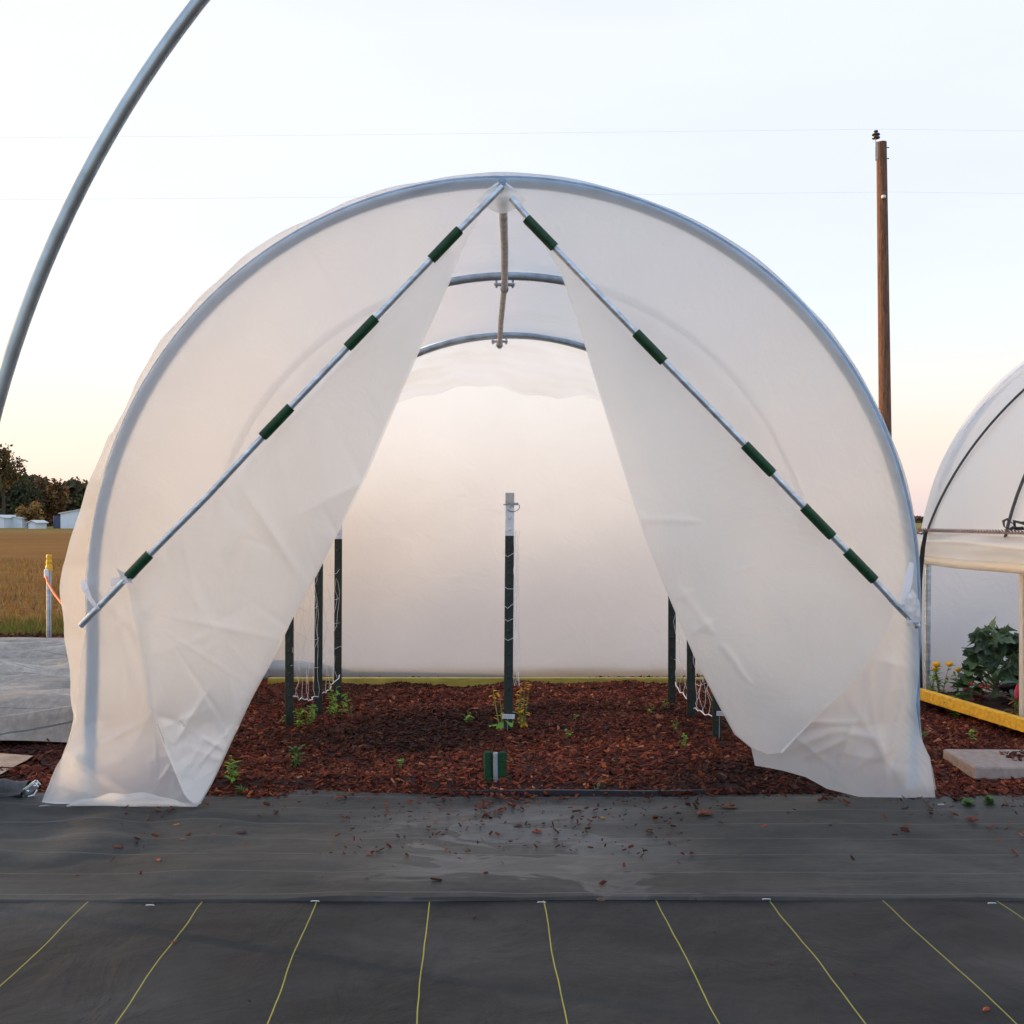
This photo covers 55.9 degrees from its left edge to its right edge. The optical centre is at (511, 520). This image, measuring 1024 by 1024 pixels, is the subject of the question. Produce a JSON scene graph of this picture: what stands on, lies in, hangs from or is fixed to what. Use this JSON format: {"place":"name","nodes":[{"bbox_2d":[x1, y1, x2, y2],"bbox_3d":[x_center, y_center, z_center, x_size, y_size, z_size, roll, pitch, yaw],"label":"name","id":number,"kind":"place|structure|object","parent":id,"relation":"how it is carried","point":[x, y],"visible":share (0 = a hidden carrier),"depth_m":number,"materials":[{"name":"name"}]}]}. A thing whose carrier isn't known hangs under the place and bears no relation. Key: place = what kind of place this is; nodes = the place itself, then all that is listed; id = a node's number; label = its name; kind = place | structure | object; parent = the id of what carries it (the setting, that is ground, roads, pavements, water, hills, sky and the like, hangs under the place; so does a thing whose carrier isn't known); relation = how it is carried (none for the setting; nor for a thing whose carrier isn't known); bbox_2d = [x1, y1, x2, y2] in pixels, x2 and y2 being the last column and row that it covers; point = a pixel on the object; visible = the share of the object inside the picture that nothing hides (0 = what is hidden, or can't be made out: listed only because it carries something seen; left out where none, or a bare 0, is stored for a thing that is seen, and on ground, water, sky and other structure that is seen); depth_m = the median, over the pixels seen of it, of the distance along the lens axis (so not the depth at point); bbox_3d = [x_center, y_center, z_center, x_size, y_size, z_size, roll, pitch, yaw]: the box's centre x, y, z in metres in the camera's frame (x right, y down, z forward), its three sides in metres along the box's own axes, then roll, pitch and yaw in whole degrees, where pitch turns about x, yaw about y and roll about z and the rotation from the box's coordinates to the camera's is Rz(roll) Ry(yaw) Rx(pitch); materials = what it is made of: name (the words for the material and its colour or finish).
{"place":"outdoors","nodes":[
{"label":"outdoors","id":0,"kind":"place"},
{"bbox_2d":[0,556,63,629],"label":"dry grass","id":1,"kind":"structure","parent":0,"point":[27,599],"depth_m":14.27,"materials":[{"name":"plant"}]},
{"bbox_2d":[53,509,79,527],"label":"barn","id":2,"kind":"structure","parent":0,"point":[67,519],"depth_m":130.00,"materials":[{"name":"metal"}]},
{"bbox_2d":[0,523,921,631],"bbox_3d":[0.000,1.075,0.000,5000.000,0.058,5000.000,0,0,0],"label":"ground","id":3,"kind":"structure","parent":0,"point":[31,545],"depth_m":28.61,"materials":[{"name":"brown plant"}]},
{"bbox_2d":[0,515,15,527],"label":"storage shed","id":4,"kind":"structure","parent":3,"relation":"on","point":[5,521],"depth_m":136.67,"materials":[{"name":"metal"}]},
{"bbox_2d":[0,443,28,514],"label":"tall tree","id":5,"kind":"object","parent":3,"relation":"on","point":[8,472],"visible":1,"depth_m":149.93,"materials":[{"name":"green plant"}]},
{"bbox_2d":[11,516,27,527],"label":"outbuilding","id":6,"kind":"structure","parent":3,"relation":"on","point":[18,522],"depth_m":138.00,"materials":[{"name":"metal"}]},
{"bbox_2d":[0,474,49,514],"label":"broad tree","id":7,"kind":"object","parent":3,"relation":"on","point":[17,494],"visible":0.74,"depth_m":162.67,"materials":[{"name":"green plant"}]},
{"bbox_2d":[14,501,45,520],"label":"autumn shrub","id":8,"kind":"object","parent":3,"relation":"on","point":[33,512],"visible":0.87,"depth_m":139.46,"materials":[{"name":"brown plant"}]},
{"bbox_2d":[0,612,63,636],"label":"green grass","id":9,"kind":"structure","parent":3,"relation":"on","point":[23,629],"depth_m":9.26,"materials":[{"name":"green plant"}]},
{"bbox_2d":[26,520,48,528],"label":"shed","id":10,"kind":"structure","parent":3,"relation":"on","point":[37,524],"depth_m":125.53,"materials":[{"name":"metal"}]},
{"bbox_2d":[27,475,52,525],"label":"bushy tree","id":11,"kind":"object","parent":3,"relation":"on","point":[43,486],"visible":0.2,"depth_m":174.13,"materials":[{"name":"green plant"}]},
{"bbox_2d":[44,554,52,637],"bbox_3d":[-3.982,0.656,8.292,0.060,0.727,0.074,0,0,0],"label":"post","id":12,"kind":"object","parent":3,"relation":"on","point":[48,569],"visible":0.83,"depth_m":8.30,"materials":[{"name":"metal"}]},
{"bbox_2d":[45,576,60,603],"bbox_3d":[-3.285,0.735,7.488,2.086,0.526,0.132,0,0,44],"label":"extension cord","id":13,"kind":"object","parent":12,"relation":"hanging from","point":[53,592],"visible":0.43,"depth_m":8.04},
{"bbox_2d":[43,478,71,518],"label":"autumn tree","id":14,"kind":"object","parent":3,"relation":"on","point":[57,498],"visible":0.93,"depth_m":169.80,"materials":[{"name":"brown plant"}]},
{"bbox_2d":[68,476,87,510],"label":"olive tree","id":15,"kind":"object","parent":3,"relation":"on","point":[81,497],"visible":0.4,"depth_m":187.15,"materials":[{"name":"green plant"}]},
{"bbox_2d":[0,0,209,420],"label":"steel hoop","id":16,"kind":"object","parent":3,"relation":"on","point":[161,53],"visible":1,"depth_m":2.58,"materials":[{"name":"silver metal"}]},
{"bbox_2d":[0,468,922,525],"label":"woodland","id":17,"kind":"object","parent":3,"relation":"on","point":[73,484],"visible":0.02,"depth_m":186.93,"materials":[{"name":"green plant"}]},
{"bbox_2d":[40,172,936,806],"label":"hoop tunnel","id":18,"kind":"structure","parent":3,"relation":"on","point":[640,408],"depth_m":3.58,"materials":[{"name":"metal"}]},
{"bbox_2d":[0,630,1023,800],"bbox_3d":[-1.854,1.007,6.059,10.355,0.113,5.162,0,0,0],"label":"bark mulch","id":19,"kind":"object","parent":3,"relation":"on","point":[592,707],"visible":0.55,"depth_m":4.29,"materials":[{"name":"brown wood"}]},
{"bbox_2d":[0,753,33,773],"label":"concrete slab","id":20,"kind":"object","parent":19,"relation":"on","point":[9,760],"visible":1,"depth_m":3.94,"materials":[{"name":"beige concrete"}]},
{"bbox_2d":[0,637,72,741],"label":"side ground cloth","id":21,"kind":"object","parent":19,"relation":"on","point":[35,700],"visible":0.27,"depth_m":5.36,"materials":[{"name":"grey fabric"}]},
{"bbox_2d":[223,755,240,782],"bbox_3d":[-1.053,0.943,3.638,0.067,0.112,0.099,0,0,-22],"label":"weed","id":22,"kind":"object","parent":19,"relation":"on","point":[233,773],"visible":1,"depth_m":3.64,"materials":[{"name":"green plant"}]},
{"bbox_2d":[234,785,246,792],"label":"weed","id":23,"kind":"object","parent":19,"relation":"on","point":[241,789],"visible":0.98,"depth_m":3.58,"materials":[{"name":"green plant"}]},
{"bbox_2d":[285,617,293,724],"bbox_3d":[-1.086,0.478,4.697,0.040,1.130,0.052,0,0,-23],"label":"fence post","id":24,"kind":"object","parent":19,"relation":"on","point":[289,675],"visible":0.39,"depth_m":4.68,"materials":[{"name":"metal"}]},
{"bbox_2d":[287,744,305,766],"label":"weed","id":25,"kind":"object","parent":19,"relation":"on","point":[295,749],"visible":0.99,"depth_m":3.88,"materials":[{"name":"green plant"}]},
{"bbox_2d":[293,706,304,727],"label":"weed","id":26,"kind":"object","parent":19,"relation":"on","point":[298,715],"visible":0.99,"depth_m":4.63,"materials":[{"name":"green plant"}]},
{"bbox_2d":[300,709,314,724],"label":"weed","id":27,"kind":"object","parent":19,"relation":"on","point":[311,720],"visible":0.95,"depth_m":4.72,"materials":[{"name":"green plant"}]},
{"bbox_2d":[309,705,316,719],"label":"weed","id":28,"kind":"object","parent":19,"relation":"on","point":[313,717],"visible":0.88,"depth_m":4.78,"materials":[{"name":"green plant"}]},
{"bbox_2d":[314,564,322,714],"bbox_3d":[-1.002,0.504,5.020,0.049,1.110,0.054,0,0,0],"label":"fence post","id":29,"kind":"object","parent":19,"relation":"on","point":[319,622],"visible":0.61,"depth_m":5.00,"materials":[{"name":"metal"}]},
{"bbox_2d":[291,554,340,700],"bbox_3d":[-1.008,0.547,4.995,0.067,0.745,0.682,0,0,10],"label":"trellis net","id":30,"kind":"object","parent":29,"relation":"attached to","point":[317,641],"visible":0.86,"depth_m":4.97,"materials":[{"name":"white plastic"}]},
{"bbox_2d":[326,699,337,714],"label":"weed","id":31,"kind":"object","parent":19,"relation":"on","point":[333,708],"visible":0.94,"depth_m":4.94,"materials":[{"name":"green plant"}]},
{"bbox_2d":[334,526,341,701],"bbox_3d":[-0.963,0.517,5.360,0.046,1.080,0.054,0,0,0],"label":"fence post","id":32,"kind":"object","parent":19,"relation":"on","point":[338,617],"visible":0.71,"depth_m":5.34,"materials":[{"name":"metal"}]},
{"bbox_2d":[326,683,349,713],"bbox_3d":[-0.913,0.941,5.043,0.163,0.173,0.077,0,0,30],"label":"weed","id":33,"kind":"object","parent":19,"relation":"on","point":[332,698],"visible":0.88,"depth_m":5.04,"materials":[{"name":"green plant"}]},
{"bbox_2d":[397,758,403,766],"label":"weed","id":34,"kind":"object","parent":19,"relation":"on","point":[399,764],"visible":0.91,"depth_m":3.83,"materials":[{"name":"green plant"}]},
{"bbox_2d":[463,711,473,721],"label":"weed","id":35,"kind":"object","parent":19,"relation":"on","point":[468,716],"visible":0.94,"depth_m":4.76,"materials":[{"name":"green plant"}]},
{"bbox_2d":[483,751,506,781],"bbox_3d":[-0.065,0.957,3.653,0.088,0.166,0.028,0,0,0],"label":"anchor stake","id":36,"kind":"object","parent":19,"relation":"on","point":[495,769],"visible":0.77,"depth_m":3.65,"materials":[{"name":"metal"}]},
{"bbox_2d":[490,690,502,722],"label":"withered plant","id":37,"kind":"object","parent":19,"relation":"on","point":[494,698],"visible":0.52,"depth_m":4.62,"materials":[{"name":"yellow plant"}]},
{"bbox_2d":[489,711,522,728],"bbox_3d":[-0.055,0.960,4.536,0.221,0.121,0.111,0,0,0],"label":"broadleaf plant","id":38,"kind":"object","parent":19,"relation":"on","point":[500,725],"visible":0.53,"depth_m":4.54,"materials":[{"name":"green plant"}]},
{"bbox_2d":[502,714,514,730],"bbox_3d":[-0.016,0.958,4.471,0.059,0.124,0.006,0,0,0],"label":"plant label","id":39,"kind":"object","parent":19,"relation":"on","point":[508,716],"visible":0.94,"depth_m":4.47,"materials":[{"name":"white plastic"}]},
{"bbox_2d":[503,493,519,730],"bbox_3d":[-0.002,0.451,4.515,0.077,1.160,0.064,0,0,0],"label":"fence post","id":40,"kind":"object","parent":19,"relation":"on","point":[509,504],"visible":0.94,"depth_m":4.50,"materials":[{"name":"metal"}]},
{"bbox_2d":[502,531,519,685],"bbox_3d":[-0.004,0.410,4.495,0.085,0.721,0.023,0,0,-11],"label":"trellis net","id":41,"kind":"object","parent":40,"relation":"attached to","point":[515,586],"visible":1,"depth_m":4.50,"materials":[{"name":"white plastic"}]},
{"bbox_2d":[513,682,530,728],"bbox_3d":[0.048,0.886,4.562,0.091,0.249,0.088,0,0,0],"label":"withered plant","id":42,"kind":"object","parent":19,"relation":"on","point":[521,718],"visible":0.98,"depth_m":4.55,"materials":[{"name":"yellow plant"}]},
{"bbox_2d":[668,596,675,703],"bbox_3d":[0.869,0.508,5.260,0.044,1.070,0.054,0,0,0],"label":"fence post","id":43,"kind":"object","parent":19,"relation":"on","point":[671,659],"visible":0.45,"depth_m":5.24,"materials":[{"name":"metal"}]},
{"bbox_2d":[681,733,687,746],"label":"weed","id":44,"kind":"object","parent":19,"relation":"on","point":[684,741],"visible":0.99,"depth_m":4.22,"materials":[{"name":"green plant"}]},
{"bbox_2d":[687,641,694,717],"bbox_3d":[0.892,0.518,4.856,0.040,1.050,0.052,0,0,-23],"label":"fence post","id":45,"kind":"object","parent":19,"relation":"on","point":[690,684],"visible":0.26,"depth_m":4.84,"materials":[{"name":"metal"}]},
{"bbox_2d":[712,694,720,740],"bbox_3d":[0.924,0.576,4.396,0.040,0.950,0.052,0,0,-23],"label":"fence post","id":46,"kind":"object","parent":19,"relation":"on","point":[715,721],"visible":0.08,"depth_m":4.38,"materials":[{"name":"metal"}]},
{"bbox_2d":[673,614,711,716],"bbox_3d":[0.916,0.626,4.800,0.069,0.646,0.845,0,0,-5],"label":"trellis net","id":47,"kind":"object","parent":46,"relation":"attached to","point":[695,681],"visible":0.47,"depth_m":5.00,"materials":[{"name":"white plastic"}]},
{"bbox_2d":[716,711,723,732],"bbox_3d":[0.942,0.940,4.361,0.037,0.159,0.006,0,0,0],"label":"plant label","id":48,"kind":"object","parent":19,"relation":"on","point":[719,713],"visible":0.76,"depth_m":4.36,"materials":[{"name":"white plastic"}]},
{"bbox_2d":[944,693,961,716],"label":"weed","id":49,"kind":"object","parent":19,"relation":"on","point":[957,714],"visible":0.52,"depth_m":5.02,"materials":[{"name":"green plant"}]},
{"bbox_2d":[915,361,1023,716],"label":"garden tunnel","id":50,"kind":"structure","parent":19,"relation":"on","point":[970,535],"depth_m":5.40,"materials":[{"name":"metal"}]},
{"bbox_2d":[966,729,976,739],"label":"weed","id":51,"kind":"object","parent":19,"relation":"on","point":[971,732],"visible":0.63,"depth_m":4.45,"materials":[{"name":"green plant"}]},
{"bbox_2d":[920,688,1023,732],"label":"raised bed","id":52,"kind":"object","parent":19,"relation":"on","point":[991,710],"visible":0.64,"depth_m":4.89,"materials":[{"name":"yellow wood"}]},
{"bbox_2d":[928,665,942,690],"bbox_3d":[2.331,0.885,5.327,0.080,0.193,0.091,0,0,36],"label":"marigold","id":53,"kind":"object","parent":52,"relation":"on","point":[933,678],"visible":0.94,"depth_m":5.33,"materials":[{"name":"green plant"}]},
{"bbox_2d":[931,661,956,692],"bbox_3d":[2.396,0.881,5.365,0.146,0.200,0.077,0,0,-14],"label":"marigold","id":54,"kind":"object","parent":52,"relation":"on","point":[948,663],"visible":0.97,"depth_m":5.35,"materials":[{"name":"green plant"}]},
{"bbox_2d":[951,667,960,692],"bbox_3d":[2.459,0.897,5.342,0.086,0.167,0.078,0,0,0],"label":"marigold","id":55,"kind":"object","parent":52,"relation":"on","point":[958,670],"visible":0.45,"depth_m":5.33,"materials":[{"name":"green plant"}]},
{"bbox_2d":[948,669,994,701],"bbox_3d":[2.455,0.877,5.171,0.180,0.169,0.188,0,0,-12],"label":"cabbage plant","id":56,"kind":"object","parent":52,"relation":"on","point":[960,684],"visible":0.78,"depth_m":5.14,"materials":[{"name":"green plant"}]},
{"bbox_2d":[957,616,1018,697],"bbox_3d":[2.584,0.731,5.176,0.367,0.440,0.404,0,0,31],"label":"kale plant","id":57,"kind":"object","parent":52,"relation":"on","point":[987,651],"visible":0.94,"depth_m":5.11,"materials":[{"name":"green plant"}]},
{"bbox_2d":[991,683,1017,705],"bbox_3d":[2.561,0.904,4.956,0.214,0.156,0.209,0,0,0],"label":"purple kale","id":58,"kind":"object","parent":52,"relation":"on","point":[1005,687],"visible":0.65,"depth_m":4.95,"materials":[{"name":"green plant"}]},
{"bbox_2d":[999,679,1018,708],"bbox_3d":[2.602,0.879,4.852,0.256,0.173,0.252,0,0,0],"label":"cabbage plant","id":59,"kind":"object","parent":52,"relation":"on","point":[1011,691],"visible":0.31,"depth_m":4.87,"materials":[{"name":"green plant"}]},
{"bbox_2d":[1005,684,1018,715],"bbox_3d":[2.459,0.878,4.699,0.123,0.165,0.119,0,0,0],"label":"celosia","id":60,"kind":"object","parent":52,"relation":"on","point":[1016,693],"visible":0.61,"depth_m":4.70,"materials":[{"name":"red plant"}]},
{"bbox_2d":[1009,632,1018,679],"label":"kale plant","id":61,"kind":"object","parent":52,"relation":"on","point":[1016,637],"visible":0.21,"depth_m":5.10,"materials":[{"name":"green plant"}]},
{"bbox_2d":[943,749,1023,779],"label":"concrete slab","id":62,"kind":"object","parent":19,"relation":"on","point":[977,764],"depth_m":3.84,"materials":[{"name":"grey concrete"}]},
{"bbox_2d":[999,750,1023,760],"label":"slab crumbs","id":63,"kind":"object","parent":62,"relation":"on","point":[1012,754],"visible":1,"depth_m":3.92,"materials":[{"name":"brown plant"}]},
{"bbox_2d":[872,130,891,437],"bbox_3d":[9.393,-4.272,24.459,0.597,11.188,0.335,0,0,-19],"label":"utility pole","id":64,"kind":"object","parent":3,"relation":"on","point":[884,367],"visible":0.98,"depth_m":24.38,"materials":[{"name":"wood"}]},
{"bbox_2d":[29,129,997,137],"bbox_3d":[9.204,-9.831,24.700,84.000,0.053,0.803,0,0,0],"label":"power line","id":65,"kind":"object","parent":64,"relation":"attached to","point":[494,133],"visible":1,"depth_m":24.48,"materials":[{"name":"grey metal"}]},
{"bbox_2d":[0,900,1023,1023],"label":"front ground cloth","id":66,"kind":"object","parent":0,"point":[547,962],"visible":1,"depth_m":2.23,"materials":[{"name":"black fabric"}]},
{"bbox_2d":[0,790,1023,901],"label":"ground cloth","id":67,"kind":"object","parent":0,"point":[49,852],"visible":0.97,"depth_m":2.96,"materials":[{"name":"black fabric"}]},
{"bbox_2d":[0,779,32,796],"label":"gathered cloth","id":68,"kind":"object","parent":67,"relation":"on","point":[10,788],"visible":0.81,"depth_m":3.49,"materials":[{"name":"grey fabric"}]},
{"bbox_2d":[21,780,40,796],"bbox_3d":[-1.751,0.984,3.500,0.077,0.086,0.034,0,0,0],"label":"ratchet","id":69,"kind":"object","parent":67,"relation":"on","point":[32,786],"visible":0.92,"depth_m":3.49,"materials":[{"name":"metal"}]},
{"bbox_2d":[236,830,246,833],"bbox_3d":[-0.875,1.006,3.118,0.039,0.009,0.014,0,0,-33],"label":"bark chip","id":70,"kind":"object","parent":67,"relation":"on","point":[241,832],"visible":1,"depth_m":3.12,"materials":[{"name":"brown wood"}]},
{"bbox_2d":[20,788,1023,1001],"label":"bark crumbs","id":71,"kind":"object","parent":67,"relation":"on","point":[905,829],"visible":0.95,"depth_m":3.34,"materials":[{"name":"brown wood"}]},
{"bbox_2d":[453,789,705,795],"bbox_3d":[0.250,1.007,3.577,0.941,0.022,0.035,0,0,0],"label":"edging strip","id":72,"kind":"object","parent":67,"relation":"on","point":[582,792],"visible":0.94,"depth_m":3.56,"materials":[{"name":"black plastic"}]},
{"bbox_2d":[696,809,712,814],"bbox_3d":[0.664,1.003,3.326,0.059,0.016,0.025,0,0,0],"label":"bark chip","id":73,"kind":"object","parent":67,"relation":"on","point":[705,811],"visible":1,"depth_m":3.32,"materials":[{"name":"brown wood"}]},
{"bbox_2d":[722,802,736,807],"bbox_3d":[0.767,1.004,3.408,0.053,0.014,0.023,0,0,0],"label":"bark chip","id":74,"kind":"object","parent":67,"relation":"on","point":[728,805],"visible":1,"depth_m":3.40,"materials":[{"name":"brown wood"}]},
{"bbox_2d":[962,797,974,805],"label":"weed","id":75,"kind":"object","parent":67,"relation":"on","point":[965,800],"visible":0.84,"depth_m":3.44,"materials":[{"name":"green plant"}]},
{"bbox_2d":[982,795,994,803],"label":"weed","id":76,"kind":"object","parent":67,"relation":"on","point":[989,799],"visible":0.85,"depth_m":3.45,"materials":[{"name":"green plant"}]},
{"bbox_2d":[0,0,1023,516],"label":"sky","id":77,"kind":"structure","parent":0,"point":[332,77],"materials":[{"name":"white"}]},
{"bbox_2d":[963,682,989,703],"bbox_3d":[2.392,0.900,4.997,0.140,0.122,0.133,0,0,0],"label":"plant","id":78,"kind":"object","parent":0,"point":[976,698],"visible":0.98,"depth_m":4.97,"materials":[{"name":"green plant"}]}
]}

